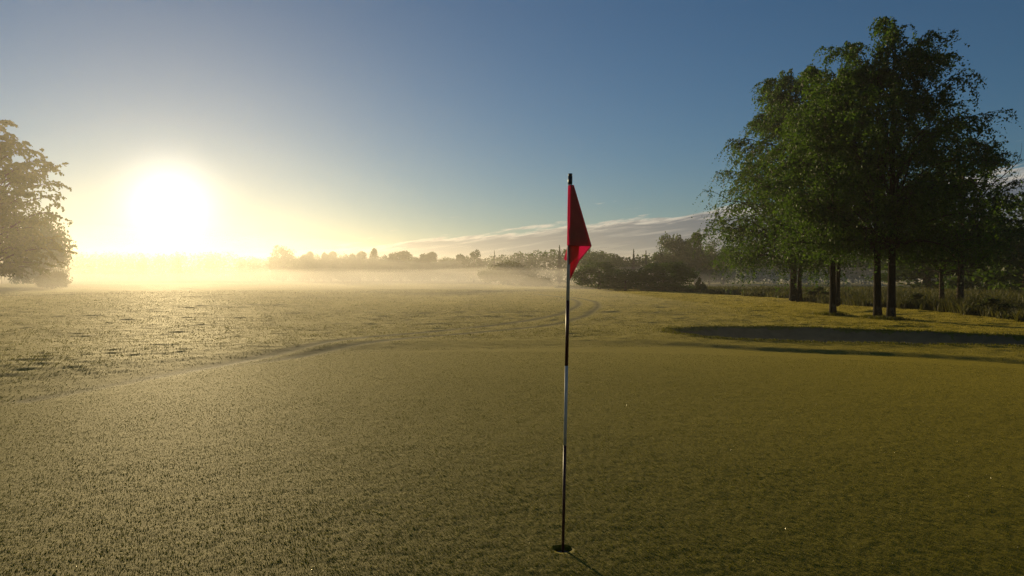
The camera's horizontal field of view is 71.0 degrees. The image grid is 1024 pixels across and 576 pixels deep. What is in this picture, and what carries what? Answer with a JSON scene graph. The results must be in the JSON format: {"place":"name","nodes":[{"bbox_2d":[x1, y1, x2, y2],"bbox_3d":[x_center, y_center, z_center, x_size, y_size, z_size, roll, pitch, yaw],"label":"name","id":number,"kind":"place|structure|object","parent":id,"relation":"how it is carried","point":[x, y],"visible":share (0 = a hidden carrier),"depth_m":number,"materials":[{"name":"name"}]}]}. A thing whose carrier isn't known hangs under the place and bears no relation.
{"place":"outdoors","nodes":[
{"label":"outdoors","id":0,"kind":"place"},
{"bbox_2d":[0,278,1023,575],"bbox_3d":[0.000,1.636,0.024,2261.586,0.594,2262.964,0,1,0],"label":"ground","id":1,"kind":"structure","parent":0,"point":[618,348],"depth_m":7.05,"materials":[{"name":"green plant"}]},
{"bbox_2d":[0,119,77,279],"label":"broadleaf tree","id":2,"kind":"object","parent":1,"relation":"on","point":[20,244],"visible":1,"depth_m":85.33,"materials":[{"name":"green plant"}]},
{"bbox_2d":[0,212,77,286],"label":"broadleaf tree","id":3,"kind":"object","parent":1,"relation":"on","point":[46,231],"visible":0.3,"depth_m":119.28,"materials":[{"name":"green plant"}]},
{"bbox_2d":[33,268,72,288],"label":"bush","id":4,"kind":"object","parent":1,"relation":"on","point":[57,279],"visible":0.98,"depth_m":99.55,"materials":[{"name":"green plant"}]},
{"bbox_2d":[267,244,300,281],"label":"broadleaf tree","id":5,"kind":"object","parent":1,"relation":"on","point":[282,262],"visible":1,"depth_m":258.48,"materials":[{"name":"green plant"}]},
{"bbox_2d":[292,254,307,281],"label":"broadleaf tree","id":6,"kind":"object","parent":1,"relation":"on","point":[297,275],"visible":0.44,"depth_m":263.50,"materials":[{"name":"green plant"}]},
{"bbox_2d":[300,251,317,281],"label":"broadleaf tree","id":7,"kind":"object","parent":1,"relation":"on","point":[308,268],"visible":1,"depth_m":256.79,"materials":[{"name":"green plant"}]},
{"bbox_2d":[310,254,323,281],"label":"broadleaf tree","id":8,"kind":"object","parent":1,"relation":"on","point":[318,273],"visible":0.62,"depth_m":262.50,"materials":[{"name":"green plant"}]},
{"bbox_2d":[318,252,331,281],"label":"broadleaf tree","id":9,"kind":"object","parent":1,"relation":"on","point":[324,259],"visible":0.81,"depth_m":267.14,"materials":[{"name":"green plant"}]},
{"bbox_2d":[322,251,339,280],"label":"broadleaf tree","id":10,"kind":"object","parent":1,"relation":"on","point":[332,255],"visible":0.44,"depth_m":271.67,"materials":[{"name":"green plant"}]},
{"bbox_2d":[331,253,356,280],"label":"broadleaf tree","id":11,"kind":"object","parent":1,"relation":"on","point":[343,264],"visible":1,"depth_m":260.07,"materials":[{"name":"green plant"}]},
{"bbox_2d":[347,253,360,280],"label":"broadleaf tree","id":12,"kind":"object","parent":1,"relation":"on","point":[353,258],"visible":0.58,"depth_m":265.38,"materials":[{"name":"green plant"}]},
{"bbox_2d":[349,251,367,280],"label":"broadleaf tree","id":13,"kind":"object","parent":1,"relation":"on","point":[361,262],"visible":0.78,"depth_m":269.51,"materials":[{"name":"green plant"}]},
{"bbox_2d":[366,248,377,280],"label":"broadleaf tree","id":14,"kind":"object","parent":1,"relation":"on","point":[371,261],"visible":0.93,"depth_m":260.78,"materials":[{"name":"green plant"}]},
{"bbox_2d":[374,254,392,280],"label":"broadleaf tree","id":15,"kind":"object","parent":1,"relation":"on","point":[382,275],"visible":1,"depth_m":258.00,"materials":[{"name":"green plant"}]},
{"bbox_2d":[385,252,402,280],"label":"broadleaf tree","id":16,"kind":"object","parent":1,"relation":"on","point":[393,261],"visible":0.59,"depth_m":262.95,"materials":[{"name":"green plant"}]},
{"bbox_2d":[389,250,416,280],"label":"broadleaf tree","id":17,"kind":"object","parent":1,"relation":"on","point":[404,256],"visible":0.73,"depth_m":267.61,"materials":[{"name":"green plant"}]},
{"bbox_2d":[405,256,419,280],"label":"broadleaf tree","id":18,"kind":"object","parent":1,"relation":"on","point":[409,277],"visible":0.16,"depth_m":273.29,"materials":[{"name":"green plant"}]},
{"bbox_2d":[409,253,434,280],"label":"broadleaf tree","id":19,"kind":"object","parent":1,"relation":"on","point":[423,267],"visible":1,"depth_m":260.95,"materials":[{"name":"green plant"}]},
{"bbox_2d":[417,252,442,280],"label":"broadleaf tree","id":20,"kind":"object","parent":1,"relation":"on","point":[433,257],"visible":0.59,"depth_m":265.60,"materials":[{"name":"green plant"}]},
{"bbox_2d":[436,256,453,280],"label":"broadleaf tree","id":21,"kind":"object","parent":1,"relation":"on","point":[444,271],"visible":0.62,"depth_m":270.70,"materials":[{"name":"green plant"}]},
{"bbox_2d":[445,254,469,281],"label":"broadleaf tree","id":22,"kind":"object","parent":1,"relation":"on","point":[454,267],"visible":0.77,"depth_m":259.06,"materials":[{"name":"green plant"}]},
{"bbox_2d":[461,249,486,282],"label":"broadleaf tree","id":23,"kind":"object","parent":1,"relation":"on","point":[477,264],"visible":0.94,"depth_m":219.47,"materials":[{"name":"green plant"}]},
{"bbox_2d":[1,249,984,285],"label":"distant woodland","id":24,"kind":"object","parent":1,"relation":"on","point":[175,268],"visible":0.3,"depth_m":300.92,"materials":[{"name":"green plant"}]},
{"bbox_2d":[477,259,538,284],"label":"bush","id":25,"kind":"object","parent":1,"relation":"on","point":[501,272],"visible":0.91,"depth_m":148.60,"materials":[{"name":"green plant"}]},
{"bbox_2d":[520,275,553,285],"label":"bush","id":26,"kind":"object","parent":1,"relation":"on","point":[539,281],"visible":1,"depth_m":131.24,"materials":[{"name":"green plant"}]},
{"bbox_2d":[555,245,563,283],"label":"conifer tree","id":27,"kind":"object","parent":1,"relation":"on","point":[559,272],"visible":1,"depth_m":169.68,"materials":[{"name":"green plant"}]},
{"bbox_2d":[561,173,591,552],"bbox_3d":[0.364,0.478,4.053,0.171,2.245,0.063,0,1,0],"label":"flagstick","id":28,"kind":"object","parent":1,"relation":"on","point":[579,245],"visible":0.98,"depth_m":4.04,"materials":[{"name":"red fabric"}]},
{"bbox_2d":[571,260,625,288],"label":"bush","id":29,"kind":"object","parent":1,"relation":"on","point":[583,275],"visible":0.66,"depth_m":83.50,"materials":[{"name":"green plant"}]},
{"bbox_2d":[577,250,620,282],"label":"broadleaf tree","id":30,"kind":"object","parent":1,"relation":"on","point":[592,258],"visible":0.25,"depth_m":148.81,"materials":[{"name":"green plant"}]},
{"bbox_2d":[602,253,628,277],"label":"broadleaf tree","id":31,"kind":"object","parent":1,"relation":"on","point":[617,260],"visible":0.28,"depth_m":150.96,"materials":[{"name":"green plant"}]},
{"bbox_2d":[598,268,639,290],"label":"bush","id":32,"kind":"object","parent":1,"relation":"on","point":[620,283],"visible":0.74,"depth_m":78.34,"materials":[{"name":"green plant"}]},
{"bbox_2d":[631,249,635,270],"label":"conifer tree","id":33,"kind":"object","parent":1,"relation":"on","point":[633,264],"visible":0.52,"depth_m":154.78,"materials":[{"name":"green plant"}]},
{"bbox_2d":[627,260,699,289],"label":"bush","id":34,"kind":"object","parent":1,"relation":"on","point":[677,277],"visible":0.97,"depth_m":75.39,"materials":[{"name":"green plant"}]},
{"bbox_2d":[652,231,695,275],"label":"broadleaf tree","id":35,"kind":"object","parent":1,"relation":"on","point":[674,247],"visible":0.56,"depth_m":139.17,"materials":[{"name":"green plant"}]},
{"bbox_2d":[684,232,712,284],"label":"broadleaf tree","id":36,"kind":"object","parent":1,"relation":"on","point":[699,261],"visible":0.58,"depth_m":140.97,"materials":[{"name":"green plant"}]},
{"bbox_2d":[695,277,707,289],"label":"bush","id":37,"kind":"object","parent":1,"relation":"on","point":[701,286],"visible":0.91,"depth_m":72.95,"materials":[{"name":"green plant"}]},
{"bbox_2d":[701,239,725,284],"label":"broadleaf tree","id":38,"kind":"object","parent":1,"relation":"on","point":[708,275],"visible":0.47,"depth_m":143.14,"materials":[{"name":"green plant"}]},
{"bbox_2d":[710,289,724,293],"bbox_3d":[18.262,0.292,63.232,1.610,0.516,0.511,0,1,8],"label":"weed plant","id":39,"kind":"object","parent":1,"relation":"on","point":[715,290],"visible":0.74,"depth_m":63.18,"materials":[{"name":"green plant"}]},
{"bbox_2d":[716,246,734,284],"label":"broadleaf tree","id":40,"kind":"object","parent":1,"relation":"on","point":[724,277],"visible":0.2,"depth_m":145.44,"materials":[{"name":"green plant"}]},
{"bbox_2d":[690,66,870,301],"bbox_3d":[17.125,-6.490,45.191,11.956,14.952,11.273,0,1,18],"label":"birch tree","id":41,"kind":"object","parent":1,"relation":"on","point":[778,98],"visible":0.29,"depth_m":44.28,"materials":[{"name":"green plant"}]},
{"bbox_2d":[804,286,829,296],"bbox_3d":[21.466,0.275,49.685,2.530,0.897,0.817,0,1,8],"label":"weed plant","id":42,"kind":"object","parent":1,"relation":"on","point":[818,289],"visible":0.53,"depth_m":49.61,"materials":[{"name":"green plant"}]},
{"bbox_2d":[764,68,888,305],"bbox_3d":[17.479,-5.272,37.199,6.874,12.464,7.032,0,1,-19],"label":"birch tree","id":43,"kind":"object","parent":1,"relation":"on","point":[838,301],"visible":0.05,"depth_m":37.00,"materials":[{"name":"green plant"}]},
{"bbox_2d":[723,41,943,313],"bbox_3d":[12.715,-4.424,29.684,8.214,11.104,7.944,0,1,-24],"label":"birch tree","id":44,"kind":"object","parent":1,"relation":"on","point":[815,156],"visible":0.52,"depth_m":28.65,"materials":[{"name":"green plant"}]},
{"bbox_2d":[656,324,1023,346],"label":"fringe grass","id":45,"kind":"structure","parent":1,"relation":"on","point":[724,337],"depth_m":18.91,"materials":[{"name":"green plant"}]},
{"bbox_2d":[681,327,1023,345],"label":"bunker sand","id":46,"kind":"structure","parent":1,"relation":"on","point":[832,335],"depth_m":20.90,"materials":[{"name":"beige sand"}]},
{"bbox_2d":[763,40,994,315],"bbox_3d":[13.800,-4.297,27.461,7.944,10.943,7.569,0,1,18],"label":"birch tree","id":47,"kind":"object","parent":1,"relation":"on","point":[864,69],"visible":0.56,"depth_m":26.67,"materials":[{"name":"green plant"}]},
{"bbox_2d":[793,15,1021,317],"bbox_3d":[14.409,-4.492,26.885,7.825,11.354,8.730,-1,1,-39],"label":"birch tree","id":48,"kind":"object","parent":1,"relation":"on","point":[893,34],"visible":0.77,"depth_m":25.69,"materials":[{"name":"green plant"}]},
{"bbox_2d":[861,246,964,289],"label":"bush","id":49,"kind":"object","parent":1,"relation":"on","point":[927,281],"visible":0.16,"depth_m":83.23,"materials":[{"name":"green plant"}]},
{"bbox_2d":[905,293,929,301],"bbox_3d":[20.560,0.606,35.971,2.129,0.712,0.683,0,1,3],"label":"weed plant","id":50,"kind":"object","parent":1,"relation":"on","point":[918,295],"visible":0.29,"depth_m":35.93,"materials":[{"name":"green plant"}]},
{"bbox_2d":[883,165,1003,299],"bbox_3d":[25.128,-3.233,42.200,6.748,8.229,6.225,1,1,33],"label":"broadleaf tree","id":51,"kind":"object","parent":1,"relation":"on","point":[941,283],"visible":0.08,"depth_m":41.42,"materials":[{"name":"green plant"}]},
{"bbox_2d":[884,119,1023,300],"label":"broadleaf tree","id":52,"kind":"object","parent":1,"relation":"on","point":[1003,232],"visible":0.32,"depth_m":38.22,"materials":[{"name":"green plant"}]},
{"bbox_2d":[935,222,1022,290],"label":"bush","id":53,"kind":"object","parent":1,"relation":"on","point":[951,281],"visible":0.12,"depth_m":68.54,"materials":[{"name":"green plant"}]},
{"bbox_2d":[964,192,1023,292],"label":"broadleaf tree","id":54,"kind":"object","parent":1,"relation":"on","point":[1009,264],"visible":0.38,"depth_m":59.59,"materials":[{"name":"green plant"}]},
{"bbox_2d":[973,298,1020,312],"bbox_3d":[20.205,0.770,29.771,2.033,0.746,0.811,0,1,17],"label":"weed plant","id":55,"kind":"object","parent":1,"relation":"on","point":[991,300],"visible":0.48,"depth_m":29.73,"materials":[{"name":"green plant"}]},
{"bbox_2d":[0,289,1023,405],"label":"fairway grass","id":56,"kind":"structure","parent":0,"point":[423,334],"depth_m":25.96,"materials":[{"name":"green plant"}]},
{"bbox_2d":[0,0,1023,278],"label":"sky","id":57,"kind":"structure","parent":0,"point":[448,128],"materials":[{"name":"blue"}]},
{"bbox_2d":[555,284,1023,321],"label":"meadow grass","id":58,"kind":"structure","parent":0,"point":[859,296],"depth_m":45.49,"materials":[{"name":"green plant"}]},
{"bbox_2d":[813,312,914,319],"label":"tuft grass","id":59,"kind":"structure","parent":0,"point":[882,317],"depth_m":27.25,"materials":[{"name":"green plant"}]}
]}

